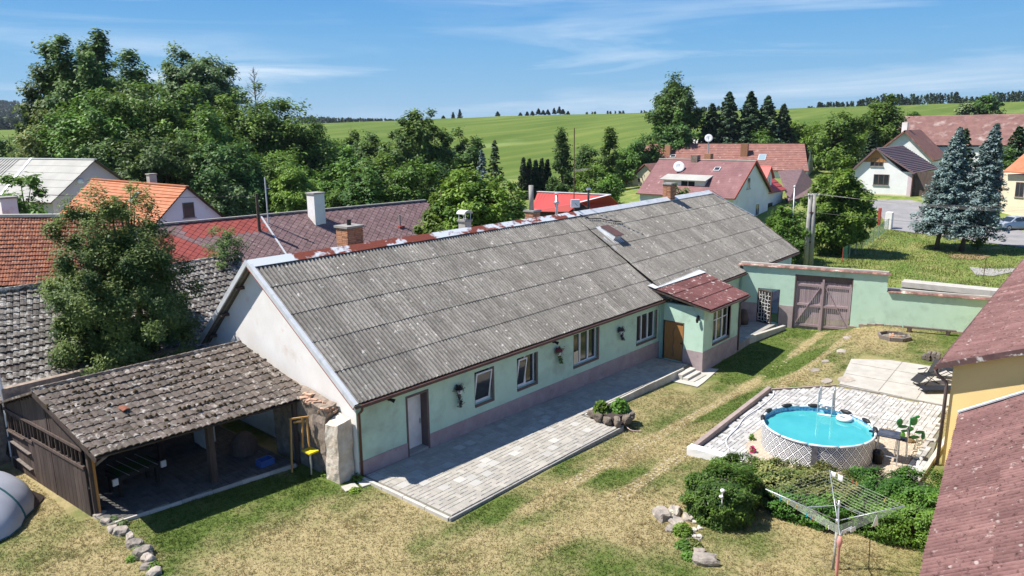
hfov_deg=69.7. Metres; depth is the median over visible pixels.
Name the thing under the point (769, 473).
hedge bush
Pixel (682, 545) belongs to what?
rockery plant
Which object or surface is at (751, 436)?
gravel plant
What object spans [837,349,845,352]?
stepping stone
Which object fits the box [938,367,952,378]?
folding chair
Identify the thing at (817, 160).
bush
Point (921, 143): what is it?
white gable barn
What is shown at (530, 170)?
thuja
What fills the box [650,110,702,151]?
oak tree
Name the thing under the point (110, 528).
field stone
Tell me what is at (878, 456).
filter pump
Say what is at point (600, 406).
planter plant
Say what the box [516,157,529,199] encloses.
thuja
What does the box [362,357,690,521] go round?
patio
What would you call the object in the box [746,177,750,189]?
window
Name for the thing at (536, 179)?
thuja
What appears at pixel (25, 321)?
tiled barn
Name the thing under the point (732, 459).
hedge bush
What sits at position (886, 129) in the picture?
broad tree
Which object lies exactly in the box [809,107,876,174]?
broad tree
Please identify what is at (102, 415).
open shed
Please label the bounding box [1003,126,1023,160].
spruce tree
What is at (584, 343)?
window
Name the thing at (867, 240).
wire fence
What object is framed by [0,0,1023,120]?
sky
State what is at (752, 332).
entry slab
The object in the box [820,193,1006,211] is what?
power line
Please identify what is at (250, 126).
acacia tree
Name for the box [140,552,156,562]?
field stone
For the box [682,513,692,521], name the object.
rock
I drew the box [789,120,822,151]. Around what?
bush
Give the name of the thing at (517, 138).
field
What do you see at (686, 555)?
rockery plant
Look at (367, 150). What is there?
broad tree
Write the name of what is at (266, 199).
thin mast
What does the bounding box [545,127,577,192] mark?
hornbeam
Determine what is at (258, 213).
wooden post
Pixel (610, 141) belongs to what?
hornbeam
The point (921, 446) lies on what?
gravel
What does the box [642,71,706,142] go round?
oak tree
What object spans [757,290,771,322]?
door panel
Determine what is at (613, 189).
bush
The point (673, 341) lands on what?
front door
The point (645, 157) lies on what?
bush
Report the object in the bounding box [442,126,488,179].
broad tree
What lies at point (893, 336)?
fire ring
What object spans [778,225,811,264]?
shrub
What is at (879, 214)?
red pillar
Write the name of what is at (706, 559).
rock
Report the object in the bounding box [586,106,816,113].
skyline wood
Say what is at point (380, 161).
broad tree
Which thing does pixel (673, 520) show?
rock
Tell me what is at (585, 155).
bush
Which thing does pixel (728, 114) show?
cedar tree
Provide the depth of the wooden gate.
46.12 m
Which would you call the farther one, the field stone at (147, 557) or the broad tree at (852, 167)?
the broad tree at (852, 167)
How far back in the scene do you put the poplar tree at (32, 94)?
99.47 m
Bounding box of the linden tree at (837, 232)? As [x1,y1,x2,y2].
[798,154,879,255]
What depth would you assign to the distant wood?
879.58 m
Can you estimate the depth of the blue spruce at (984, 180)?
68.89 m
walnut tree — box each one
[411,177,461,234]
[423,163,518,233]
[487,174,528,222]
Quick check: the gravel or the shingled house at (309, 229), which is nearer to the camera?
the gravel
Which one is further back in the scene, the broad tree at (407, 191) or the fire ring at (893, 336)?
the broad tree at (407, 191)
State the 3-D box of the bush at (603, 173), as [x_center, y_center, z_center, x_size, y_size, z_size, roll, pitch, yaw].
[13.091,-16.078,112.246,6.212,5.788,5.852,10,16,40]
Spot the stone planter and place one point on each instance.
(613, 419)
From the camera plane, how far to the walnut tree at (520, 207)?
53.45 m
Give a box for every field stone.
[99,518,111,525]
[106,524,117,533]
[112,525,130,536]
[125,532,133,542]
[126,537,145,549]
[133,545,153,559]
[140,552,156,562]
[140,562,154,569]
[147,565,162,575]
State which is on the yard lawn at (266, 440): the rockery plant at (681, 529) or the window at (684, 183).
the rockery plant at (681, 529)
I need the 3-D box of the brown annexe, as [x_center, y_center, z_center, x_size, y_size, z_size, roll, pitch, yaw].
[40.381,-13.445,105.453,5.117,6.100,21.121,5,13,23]
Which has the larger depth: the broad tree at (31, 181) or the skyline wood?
the skyline wood
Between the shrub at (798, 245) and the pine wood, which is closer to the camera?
the shrub at (798, 245)
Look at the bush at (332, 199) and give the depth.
76.84 m
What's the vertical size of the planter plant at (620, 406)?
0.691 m
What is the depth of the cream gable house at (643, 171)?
122.58 m
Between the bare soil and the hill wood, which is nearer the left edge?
the hill wood
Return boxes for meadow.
[271,164,1023,331]
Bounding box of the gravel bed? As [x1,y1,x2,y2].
[739,425,915,477]
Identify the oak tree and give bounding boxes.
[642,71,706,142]
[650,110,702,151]
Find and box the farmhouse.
[198,182,799,475]
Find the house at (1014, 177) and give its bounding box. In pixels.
[1000,154,1023,215]
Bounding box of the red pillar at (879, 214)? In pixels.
[877,208,881,225]
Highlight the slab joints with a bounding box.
[846,361,949,398]
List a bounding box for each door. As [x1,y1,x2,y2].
[407,394,421,448]
[664,321,682,360]
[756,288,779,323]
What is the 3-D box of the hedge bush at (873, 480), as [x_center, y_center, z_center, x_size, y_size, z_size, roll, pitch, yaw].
[11.727,6.536,23.512,2.645,1.616,2.617,10,16,40]
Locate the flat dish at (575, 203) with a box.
[570,199,579,210]
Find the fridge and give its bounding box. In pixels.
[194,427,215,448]
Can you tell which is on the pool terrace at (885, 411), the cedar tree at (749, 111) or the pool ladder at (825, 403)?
the pool ladder at (825, 403)
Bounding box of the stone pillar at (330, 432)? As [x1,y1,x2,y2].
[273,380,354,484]
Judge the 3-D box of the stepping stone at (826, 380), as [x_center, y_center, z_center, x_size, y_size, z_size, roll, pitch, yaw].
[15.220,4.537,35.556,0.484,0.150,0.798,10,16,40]
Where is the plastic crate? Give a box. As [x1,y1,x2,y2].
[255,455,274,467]
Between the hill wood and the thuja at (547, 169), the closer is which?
the thuja at (547, 169)
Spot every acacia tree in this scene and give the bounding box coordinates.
[22,87,149,164]
[60,122,163,181]
[79,76,210,183]
[103,128,211,197]
[124,80,268,184]
[174,137,273,215]
[204,82,316,212]
[249,112,340,181]
[253,145,322,212]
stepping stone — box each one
[810,368,820,372]
[820,378,831,383]
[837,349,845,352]
[837,376,855,381]
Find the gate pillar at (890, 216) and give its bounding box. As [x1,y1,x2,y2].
[884,212,893,229]
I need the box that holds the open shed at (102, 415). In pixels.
[0,340,303,516]
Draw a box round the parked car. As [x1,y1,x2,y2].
[1000,215,1023,230]
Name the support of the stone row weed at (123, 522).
on the yard lawn at (266, 440)
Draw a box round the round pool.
[760,404,877,471]
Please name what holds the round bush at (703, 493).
on the yard lawn at (266, 440)
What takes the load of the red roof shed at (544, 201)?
on the meadow
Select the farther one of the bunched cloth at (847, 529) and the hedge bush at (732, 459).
the hedge bush at (732, 459)
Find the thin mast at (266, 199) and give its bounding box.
[264,177,269,223]
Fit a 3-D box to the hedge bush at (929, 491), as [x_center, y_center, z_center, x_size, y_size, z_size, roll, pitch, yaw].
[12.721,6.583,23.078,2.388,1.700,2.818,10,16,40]
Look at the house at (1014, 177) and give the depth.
85.33 m
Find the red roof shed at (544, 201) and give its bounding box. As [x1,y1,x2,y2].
[534,191,618,215]
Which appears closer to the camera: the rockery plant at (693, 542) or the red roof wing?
the rockery plant at (693, 542)
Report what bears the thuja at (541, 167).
on the meadow
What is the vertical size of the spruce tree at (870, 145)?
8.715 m
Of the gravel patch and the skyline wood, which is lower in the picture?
the gravel patch
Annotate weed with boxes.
[115,519,129,525]
[125,553,138,562]
[146,560,161,569]
[319,471,326,477]
[348,487,360,493]
[350,472,365,483]
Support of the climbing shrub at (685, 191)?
on the meadow
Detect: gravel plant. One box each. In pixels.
[748,434,754,439]
[749,446,756,452]
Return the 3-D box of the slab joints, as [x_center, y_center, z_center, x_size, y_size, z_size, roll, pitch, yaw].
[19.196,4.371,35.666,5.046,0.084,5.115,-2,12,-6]
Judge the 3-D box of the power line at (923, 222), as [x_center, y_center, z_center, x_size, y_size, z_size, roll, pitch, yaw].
[32.121,-5.098,56.227,0.022,0.335,19.030,-11,16,-39]
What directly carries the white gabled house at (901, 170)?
on the meadow
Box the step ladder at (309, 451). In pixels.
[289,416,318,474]
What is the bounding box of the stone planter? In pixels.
[588,404,634,427]
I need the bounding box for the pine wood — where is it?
[817,90,1023,107]
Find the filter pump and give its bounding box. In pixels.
[871,449,883,464]
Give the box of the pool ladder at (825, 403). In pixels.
[817,384,835,416]
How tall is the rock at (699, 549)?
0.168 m
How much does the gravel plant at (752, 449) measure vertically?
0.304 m
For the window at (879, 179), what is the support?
in the white gabled house at (901, 170)
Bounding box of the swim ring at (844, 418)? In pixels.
[836,414,852,422]
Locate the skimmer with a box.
[869,430,878,438]
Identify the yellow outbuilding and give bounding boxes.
[934,259,1023,465]
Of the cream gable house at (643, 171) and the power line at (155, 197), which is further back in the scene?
the cream gable house at (643, 171)
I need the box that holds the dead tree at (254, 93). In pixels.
[247,66,266,102]
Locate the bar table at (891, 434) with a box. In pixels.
[876,428,900,465]
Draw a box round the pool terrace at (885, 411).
[686,384,947,480]
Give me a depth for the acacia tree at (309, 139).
99.82 m
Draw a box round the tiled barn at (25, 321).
[0,253,243,464]
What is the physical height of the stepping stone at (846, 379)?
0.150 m
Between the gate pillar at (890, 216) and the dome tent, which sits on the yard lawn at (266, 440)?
the dome tent
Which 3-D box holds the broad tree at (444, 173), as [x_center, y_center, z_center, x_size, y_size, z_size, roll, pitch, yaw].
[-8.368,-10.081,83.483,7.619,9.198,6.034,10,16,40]
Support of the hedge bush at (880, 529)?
on the yard lawn at (266, 440)
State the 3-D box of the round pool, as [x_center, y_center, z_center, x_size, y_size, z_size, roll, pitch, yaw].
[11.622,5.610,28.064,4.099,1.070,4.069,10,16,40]
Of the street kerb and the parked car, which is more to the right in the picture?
the parked car
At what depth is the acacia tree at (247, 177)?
80.36 m
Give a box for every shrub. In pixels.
[672,182,690,194]
[764,201,806,261]
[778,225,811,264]
[966,235,988,249]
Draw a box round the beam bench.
[903,325,956,335]
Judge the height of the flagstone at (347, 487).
0.090 m
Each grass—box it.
[772,210,1023,321]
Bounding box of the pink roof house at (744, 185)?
[636,153,772,215]
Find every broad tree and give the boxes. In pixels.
[0,133,19,157]
[0,171,48,213]
[1,140,23,157]
[303,121,349,179]
[327,145,369,200]
[328,128,374,162]
[336,166,390,206]
[346,150,416,204]
[354,132,401,165]
[373,107,449,196]
[376,154,442,204]
[414,160,455,217]
[419,127,461,204]
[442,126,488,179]
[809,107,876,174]
[839,142,861,168]
[853,93,910,161]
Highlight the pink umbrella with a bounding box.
[835,536,842,575]
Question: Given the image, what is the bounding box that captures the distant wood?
[284,115,399,122]
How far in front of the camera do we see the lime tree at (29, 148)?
86.76 m
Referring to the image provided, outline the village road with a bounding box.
[872,200,1023,246]
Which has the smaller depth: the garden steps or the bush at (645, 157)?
the garden steps
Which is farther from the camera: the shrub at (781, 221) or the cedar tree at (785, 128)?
the cedar tree at (785, 128)
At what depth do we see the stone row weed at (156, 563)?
21.16 m
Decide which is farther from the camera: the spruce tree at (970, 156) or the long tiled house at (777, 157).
the long tiled house at (777, 157)
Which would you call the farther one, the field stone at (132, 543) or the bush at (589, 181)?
the bush at (589, 181)
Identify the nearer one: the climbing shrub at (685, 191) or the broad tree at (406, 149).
the climbing shrub at (685, 191)
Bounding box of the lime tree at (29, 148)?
[7,106,92,157]
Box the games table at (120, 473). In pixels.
[104,454,166,496]
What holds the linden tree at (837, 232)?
on the meadow
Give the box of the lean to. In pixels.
[919,390,1023,575]
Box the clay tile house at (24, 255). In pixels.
[0,196,127,287]
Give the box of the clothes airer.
[766,470,904,569]
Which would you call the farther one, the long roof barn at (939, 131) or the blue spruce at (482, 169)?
the long roof barn at (939, 131)
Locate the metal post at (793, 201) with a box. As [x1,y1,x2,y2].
[792,185,795,223]
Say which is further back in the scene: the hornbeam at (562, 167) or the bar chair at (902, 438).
the hornbeam at (562, 167)
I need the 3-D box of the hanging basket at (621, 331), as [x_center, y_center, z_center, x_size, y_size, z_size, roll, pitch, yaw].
[5.661,2.367,37.982,0.493,0.848,0.650,10,16,40]
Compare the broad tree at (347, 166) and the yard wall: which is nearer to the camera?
the yard wall
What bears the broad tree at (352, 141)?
on the meadow
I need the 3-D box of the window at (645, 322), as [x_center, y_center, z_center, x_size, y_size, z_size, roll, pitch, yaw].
[7.313,2.162,40.262,0.255,1.660,2.092,10,16,41]
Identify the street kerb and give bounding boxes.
[901,279,997,295]
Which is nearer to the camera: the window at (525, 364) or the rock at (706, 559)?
the rock at (706, 559)
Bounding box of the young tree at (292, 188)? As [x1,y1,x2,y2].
[268,158,322,213]
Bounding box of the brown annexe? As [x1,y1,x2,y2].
[778,169,813,206]
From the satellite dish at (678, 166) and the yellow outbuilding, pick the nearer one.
the yellow outbuilding
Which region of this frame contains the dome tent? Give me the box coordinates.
[0,471,44,540]
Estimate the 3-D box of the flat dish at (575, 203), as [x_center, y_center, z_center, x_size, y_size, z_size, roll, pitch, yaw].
[3.881,-4.820,44.129,0.449,1.002,0.619,-10,15,-37]
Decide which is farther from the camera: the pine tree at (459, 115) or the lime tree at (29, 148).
the pine tree at (459, 115)
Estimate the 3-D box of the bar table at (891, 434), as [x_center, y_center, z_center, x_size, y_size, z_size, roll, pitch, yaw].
[13.777,5.819,26.949,0.749,1.051,0.746,7,14,31]
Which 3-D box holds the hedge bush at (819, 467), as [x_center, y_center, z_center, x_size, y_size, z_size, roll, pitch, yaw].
[10.374,6.515,23.822,2.608,1.508,2.487,10,16,40]
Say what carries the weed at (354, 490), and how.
on the yard lawn at (266, 440)
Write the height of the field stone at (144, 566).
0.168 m
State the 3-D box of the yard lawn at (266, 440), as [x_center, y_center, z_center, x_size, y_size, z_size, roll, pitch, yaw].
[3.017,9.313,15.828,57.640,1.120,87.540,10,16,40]
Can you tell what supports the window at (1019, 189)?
in the house at (1014, 177)
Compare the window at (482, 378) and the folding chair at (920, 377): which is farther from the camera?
the folding chair at (920, 377)
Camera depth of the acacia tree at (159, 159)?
79.79 m
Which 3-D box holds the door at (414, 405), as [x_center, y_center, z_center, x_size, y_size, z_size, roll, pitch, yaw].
[-3.878,5.136,28.479,0.100,2.244,0.940,10,16,41]
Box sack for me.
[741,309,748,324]
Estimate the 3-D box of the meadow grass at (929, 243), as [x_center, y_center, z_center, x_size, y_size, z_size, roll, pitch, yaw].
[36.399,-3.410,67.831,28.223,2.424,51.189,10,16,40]
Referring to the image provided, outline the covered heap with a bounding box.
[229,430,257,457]
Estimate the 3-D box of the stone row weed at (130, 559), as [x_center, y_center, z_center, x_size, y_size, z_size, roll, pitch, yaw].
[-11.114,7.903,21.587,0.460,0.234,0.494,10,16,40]
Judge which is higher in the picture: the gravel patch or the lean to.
the gravel patch
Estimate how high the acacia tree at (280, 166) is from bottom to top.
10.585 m
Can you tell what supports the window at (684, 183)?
in the pink roof house at (744, 185)
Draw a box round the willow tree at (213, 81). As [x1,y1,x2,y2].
[151,40,250,153]
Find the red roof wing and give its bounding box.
[760,166,786,207]
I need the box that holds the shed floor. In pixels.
[63,425,297,525]
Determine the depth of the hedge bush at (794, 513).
22.92 m
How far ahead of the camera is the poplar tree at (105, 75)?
101.72 m
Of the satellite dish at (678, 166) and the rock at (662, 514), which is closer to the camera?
the rock at (662, 514)
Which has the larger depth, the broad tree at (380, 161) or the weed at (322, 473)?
the broad tree at (380, 161)
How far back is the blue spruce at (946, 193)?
70.27 m
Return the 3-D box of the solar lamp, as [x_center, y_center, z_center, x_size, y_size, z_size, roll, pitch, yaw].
[6.388,6.516,22.423,0.150,0.820,0.218,10,16,40]
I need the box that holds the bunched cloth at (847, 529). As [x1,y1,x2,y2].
[841,526,851,532]
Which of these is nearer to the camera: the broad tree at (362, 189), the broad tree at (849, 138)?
the broad tree at (362, 189)
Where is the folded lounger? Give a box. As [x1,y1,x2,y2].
[916,385,950,393]
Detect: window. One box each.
[182,202,196,218]
[474,366,494,407]
[517,351,537,391]
[573,326,599,368]
[636,310,656,345]
[680,181,695,185]
[712,306,730,345]
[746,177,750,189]
[755,203,759,215]
[758,154,766,159]
[869,158,883,166]
[873,174,888,185]
[1014,182,1023,197]
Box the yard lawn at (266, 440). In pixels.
[0,326,960,575]
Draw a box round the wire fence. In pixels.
[842,219,888,260]
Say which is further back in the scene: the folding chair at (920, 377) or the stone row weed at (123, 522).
the folding chair at (920, 377)
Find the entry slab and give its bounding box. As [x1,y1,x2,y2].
[737,320,785,351]
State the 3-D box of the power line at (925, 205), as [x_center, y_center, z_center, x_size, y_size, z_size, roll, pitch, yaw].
[31.505,-6.348,55.199,0.011,0.391,19.290,-9,15,-33]
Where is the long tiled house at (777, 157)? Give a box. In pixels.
[639,143,814,177]
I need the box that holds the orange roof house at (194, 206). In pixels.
[60,173,224,238]
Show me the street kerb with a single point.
(955, 288)
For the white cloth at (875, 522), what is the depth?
19.65 m
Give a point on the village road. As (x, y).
(903, 211)
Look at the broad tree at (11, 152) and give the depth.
106.68 m
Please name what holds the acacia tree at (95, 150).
on the meadow
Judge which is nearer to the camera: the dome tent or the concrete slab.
the dome tent
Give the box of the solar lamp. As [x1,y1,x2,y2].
[719,489,724,504]
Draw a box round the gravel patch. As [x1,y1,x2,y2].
[970,267,1014,275]
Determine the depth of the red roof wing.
97.66 m
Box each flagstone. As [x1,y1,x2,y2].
[341,483,358,491]
[358,480,370,486]
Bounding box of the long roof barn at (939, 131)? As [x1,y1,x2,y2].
[898,114,1023,167]
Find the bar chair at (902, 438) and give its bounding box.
[894,426,909,460]
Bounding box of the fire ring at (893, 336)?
[878,330,910,341]
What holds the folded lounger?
on the concrete terrace at (904, 378)
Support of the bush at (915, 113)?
on the field at (517, 138)
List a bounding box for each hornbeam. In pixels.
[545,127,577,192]
[595,126,627,189]
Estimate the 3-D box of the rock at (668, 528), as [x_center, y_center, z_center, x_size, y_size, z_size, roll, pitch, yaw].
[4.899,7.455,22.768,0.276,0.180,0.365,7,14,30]
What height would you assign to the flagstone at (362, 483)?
0.090 m
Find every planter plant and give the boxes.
[593,400,609,413]
[610,397,629,413]
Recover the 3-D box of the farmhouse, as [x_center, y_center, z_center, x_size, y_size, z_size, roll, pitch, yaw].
[4.582,-0.972,43.252,15.748,10.051,41.388,10,16,40]
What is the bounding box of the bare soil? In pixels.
[951,253,989,259]
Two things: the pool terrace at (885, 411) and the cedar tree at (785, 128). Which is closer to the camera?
the pool terrace at (885, 411)
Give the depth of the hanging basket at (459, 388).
29.51 m
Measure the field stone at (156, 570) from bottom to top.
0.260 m
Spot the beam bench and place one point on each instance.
(909, 329)
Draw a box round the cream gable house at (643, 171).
[625,163,655,186]
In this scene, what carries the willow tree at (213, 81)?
on the meadow
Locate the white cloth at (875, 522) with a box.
[872,515,877,526]
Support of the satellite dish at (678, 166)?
attached to the pink roof house at (744, 185)
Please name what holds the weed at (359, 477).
on the yard lawn at (266, 440)
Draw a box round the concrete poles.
[803,193,819,265]
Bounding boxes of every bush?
[198,223,254,270]
[204,179,262,218]
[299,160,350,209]
[324,188,360,209]
[569,162,602,192]
[571,143,603,180]
[578,163,613,182]
[590,174,624,204]
[610,149,640,186]
[619,129,665,170]
[678,462,764,532]
[709,452,761,492]
[742,123,775,142]
[754,455,821,508]
[760,485,847,531]
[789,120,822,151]
[796,460,866,524]
[799,126,828,169]
[821,479,919,545]
[843,465,919,503]
[876,490,935,552]
[882,465,942,507]
[907,111,921,115]
[954,102,978,114]
[969,94,1006,114]
[1002,144,1018,169]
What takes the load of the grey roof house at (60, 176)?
on the meadow
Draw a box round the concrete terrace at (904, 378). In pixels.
[840,359,952,405]
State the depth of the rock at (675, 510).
23.61 m
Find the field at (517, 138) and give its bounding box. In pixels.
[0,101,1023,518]
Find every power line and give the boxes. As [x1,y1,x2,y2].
[31,194,253,197]
[815,212,1020,228]
[817,193,1018,210]
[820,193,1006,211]
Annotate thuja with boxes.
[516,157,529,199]
[524,158,536,198]
[532,159,542,198]
[537,158,547,190]
[542,159,551,191]
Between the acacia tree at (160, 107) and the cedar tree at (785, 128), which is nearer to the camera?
the acacia tree at (160, 107)
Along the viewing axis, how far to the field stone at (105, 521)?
23.46 m
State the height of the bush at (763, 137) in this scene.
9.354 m
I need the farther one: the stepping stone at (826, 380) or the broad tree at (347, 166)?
the broad tree at (347, 166)
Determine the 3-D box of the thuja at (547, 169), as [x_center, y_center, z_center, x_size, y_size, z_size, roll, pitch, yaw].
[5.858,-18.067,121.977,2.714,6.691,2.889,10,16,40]
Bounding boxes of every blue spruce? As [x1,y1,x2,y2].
[476,150,488,193]
[908,127,975,249]
[935,123,1009,251]
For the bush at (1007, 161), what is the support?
on the meadow
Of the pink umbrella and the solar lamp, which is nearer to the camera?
the pink umbrella
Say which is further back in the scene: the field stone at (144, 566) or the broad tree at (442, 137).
the broad tree at (442, 137)
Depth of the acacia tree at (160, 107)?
87.64 m
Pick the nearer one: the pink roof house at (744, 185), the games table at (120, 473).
the games table at (120, 473)
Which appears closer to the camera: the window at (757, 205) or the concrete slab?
the concrete slab
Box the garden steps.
[677,367,705,381]
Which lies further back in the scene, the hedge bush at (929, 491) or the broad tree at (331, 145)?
the broad tree at (331, 145)
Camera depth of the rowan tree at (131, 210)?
32.31 m
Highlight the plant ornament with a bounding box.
[896,415,924,442]
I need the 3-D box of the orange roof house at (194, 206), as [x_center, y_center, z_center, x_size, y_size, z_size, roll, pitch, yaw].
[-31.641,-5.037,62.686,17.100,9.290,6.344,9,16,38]
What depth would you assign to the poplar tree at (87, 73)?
96.21 m
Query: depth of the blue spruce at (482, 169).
94.56 m
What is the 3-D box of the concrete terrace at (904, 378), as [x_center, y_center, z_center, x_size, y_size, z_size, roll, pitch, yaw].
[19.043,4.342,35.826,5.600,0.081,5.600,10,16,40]
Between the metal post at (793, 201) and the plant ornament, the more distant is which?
the metal post at (793, 201)
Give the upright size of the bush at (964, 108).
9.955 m
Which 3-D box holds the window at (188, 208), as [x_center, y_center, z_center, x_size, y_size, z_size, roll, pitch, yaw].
[-25.136,-6.033,57.205,0.160,1.220,1.060,9,16,38]
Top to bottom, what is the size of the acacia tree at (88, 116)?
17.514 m
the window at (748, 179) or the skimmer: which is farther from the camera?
the window at (748, 179)
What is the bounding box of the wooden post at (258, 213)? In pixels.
[255,193,260,231]
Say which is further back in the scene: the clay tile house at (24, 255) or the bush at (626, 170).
the bush at (626, 170)
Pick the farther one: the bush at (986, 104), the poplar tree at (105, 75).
the bush at (986, 104)
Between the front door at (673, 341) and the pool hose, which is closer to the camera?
the pool hose
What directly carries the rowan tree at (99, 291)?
on the yard lawn at (266, 440)
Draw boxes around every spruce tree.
[486,140,505,190]
[853,132,877,175]
[963,128,975,168]
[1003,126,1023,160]
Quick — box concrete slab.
[672,368,717,386]
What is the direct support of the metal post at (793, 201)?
on the meadow
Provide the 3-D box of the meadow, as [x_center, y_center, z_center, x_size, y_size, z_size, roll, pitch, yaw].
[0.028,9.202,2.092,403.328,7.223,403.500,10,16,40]
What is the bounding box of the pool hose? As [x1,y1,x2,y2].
[725,391,774,449]
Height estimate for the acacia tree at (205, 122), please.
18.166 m
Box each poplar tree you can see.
[11,62,60,156]
[28,27,174,139]
[50,59,158,113]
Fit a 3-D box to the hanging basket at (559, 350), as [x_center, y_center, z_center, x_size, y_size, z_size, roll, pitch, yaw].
[2.194,3.121,34.225,0.463,0.950,0.630,10,16,40]
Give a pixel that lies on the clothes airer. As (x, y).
(837, 519)
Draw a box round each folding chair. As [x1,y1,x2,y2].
[911,358,941,384]
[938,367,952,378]
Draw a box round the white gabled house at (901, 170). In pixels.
[853,145,937,196]
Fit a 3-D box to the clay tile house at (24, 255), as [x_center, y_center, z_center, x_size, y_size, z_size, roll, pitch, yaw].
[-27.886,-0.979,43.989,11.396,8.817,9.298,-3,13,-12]
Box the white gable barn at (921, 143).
[883,122,943,174]
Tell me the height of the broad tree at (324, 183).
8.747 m
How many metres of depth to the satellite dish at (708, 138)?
94.08 m
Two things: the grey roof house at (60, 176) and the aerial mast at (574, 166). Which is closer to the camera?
the aerial mast at (574, 166)
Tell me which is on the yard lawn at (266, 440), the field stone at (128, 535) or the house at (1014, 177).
the field stone at (128, 535)
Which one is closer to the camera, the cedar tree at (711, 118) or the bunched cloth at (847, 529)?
the bunched cloth at (847, 529)
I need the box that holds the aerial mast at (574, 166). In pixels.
[573,128,584,211]
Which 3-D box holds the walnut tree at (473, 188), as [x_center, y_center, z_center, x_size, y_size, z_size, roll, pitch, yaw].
[-3.018,-3.629,53.743,7.210,10.869,7.309,-3,13,-12]
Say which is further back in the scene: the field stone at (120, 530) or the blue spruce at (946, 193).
the blue spruce at (946, 193)
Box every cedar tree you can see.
[697,103,724,142]
[705,91,746,142]
[732,91,768,142]
[754,95,786,142]
[772,104,797,142]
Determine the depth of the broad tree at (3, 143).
121.57 m
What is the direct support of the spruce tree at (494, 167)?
on the meadow
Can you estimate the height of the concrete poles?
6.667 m
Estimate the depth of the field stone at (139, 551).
21.65 m
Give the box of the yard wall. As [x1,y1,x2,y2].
[738,261,991,333]
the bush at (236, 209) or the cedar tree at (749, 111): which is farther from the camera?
the cedar tree at (749, 111)
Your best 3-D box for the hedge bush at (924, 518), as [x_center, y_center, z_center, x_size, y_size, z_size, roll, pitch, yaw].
[12.283,6.902,22.172,2.358,1.441,2.472,10,16,40]
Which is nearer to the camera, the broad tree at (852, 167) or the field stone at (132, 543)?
the field stone at (132, 543)
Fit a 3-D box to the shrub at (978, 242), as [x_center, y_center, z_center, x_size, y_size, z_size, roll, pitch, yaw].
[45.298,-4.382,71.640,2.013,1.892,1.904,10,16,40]
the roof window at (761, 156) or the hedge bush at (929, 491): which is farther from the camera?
the roof window at (761, 156)
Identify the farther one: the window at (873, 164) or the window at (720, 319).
the window at (873, 164)
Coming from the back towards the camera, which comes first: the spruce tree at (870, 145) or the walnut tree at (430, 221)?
the spruce tree at (870, 145)
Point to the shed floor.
(184, 475)
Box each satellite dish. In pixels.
[673,161,684,171]
[705,134,712,153]
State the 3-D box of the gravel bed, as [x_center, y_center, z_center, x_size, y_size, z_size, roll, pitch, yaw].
[12.003,6.118,28.270,5.800,0.022,6.550,10,16,40]
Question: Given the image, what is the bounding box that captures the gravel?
[747,428,926,476]
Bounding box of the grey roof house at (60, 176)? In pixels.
[0,158,125,213]
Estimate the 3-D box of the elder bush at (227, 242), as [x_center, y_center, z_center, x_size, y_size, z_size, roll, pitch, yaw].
[-15.502,0.391,39.807,3.617,7.670,3.279,-2,12,-8]
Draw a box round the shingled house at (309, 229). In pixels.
[144,191,431,265]
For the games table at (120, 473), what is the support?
on the shed floor
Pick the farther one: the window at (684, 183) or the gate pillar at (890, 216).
the window at (684, 183)
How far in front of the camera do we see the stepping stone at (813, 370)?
37.18 m
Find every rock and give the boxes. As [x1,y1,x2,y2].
[652,505,670,522]
[665,525,674,532]
[668,505,681,515]
[668,516,684,525]
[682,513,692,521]
[692,552,717,567]
[694,546,704,551]
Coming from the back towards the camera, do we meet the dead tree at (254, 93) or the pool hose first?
the dead tree at (254, 93)
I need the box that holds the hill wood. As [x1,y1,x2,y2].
[0,100,31,129]
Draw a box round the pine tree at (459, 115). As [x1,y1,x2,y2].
[457,109,462,117]
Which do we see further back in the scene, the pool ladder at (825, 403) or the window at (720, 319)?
the window at (720, 319)
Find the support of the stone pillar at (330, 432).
on the yard lawn at (266, 440)
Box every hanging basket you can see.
[452,383,464,407]
[554,346,564,363]
[617,326,625,340]
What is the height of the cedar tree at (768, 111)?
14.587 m
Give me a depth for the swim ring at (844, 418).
28.70 m
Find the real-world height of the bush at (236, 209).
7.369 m
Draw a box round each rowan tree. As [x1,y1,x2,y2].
[31,176,208,375]
[105,182,161,320]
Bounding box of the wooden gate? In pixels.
[792,274,853,330]
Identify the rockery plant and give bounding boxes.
[672,522,693,537]
[674,537,691,551]
[680,550,693,561]
[685,537,703,550]

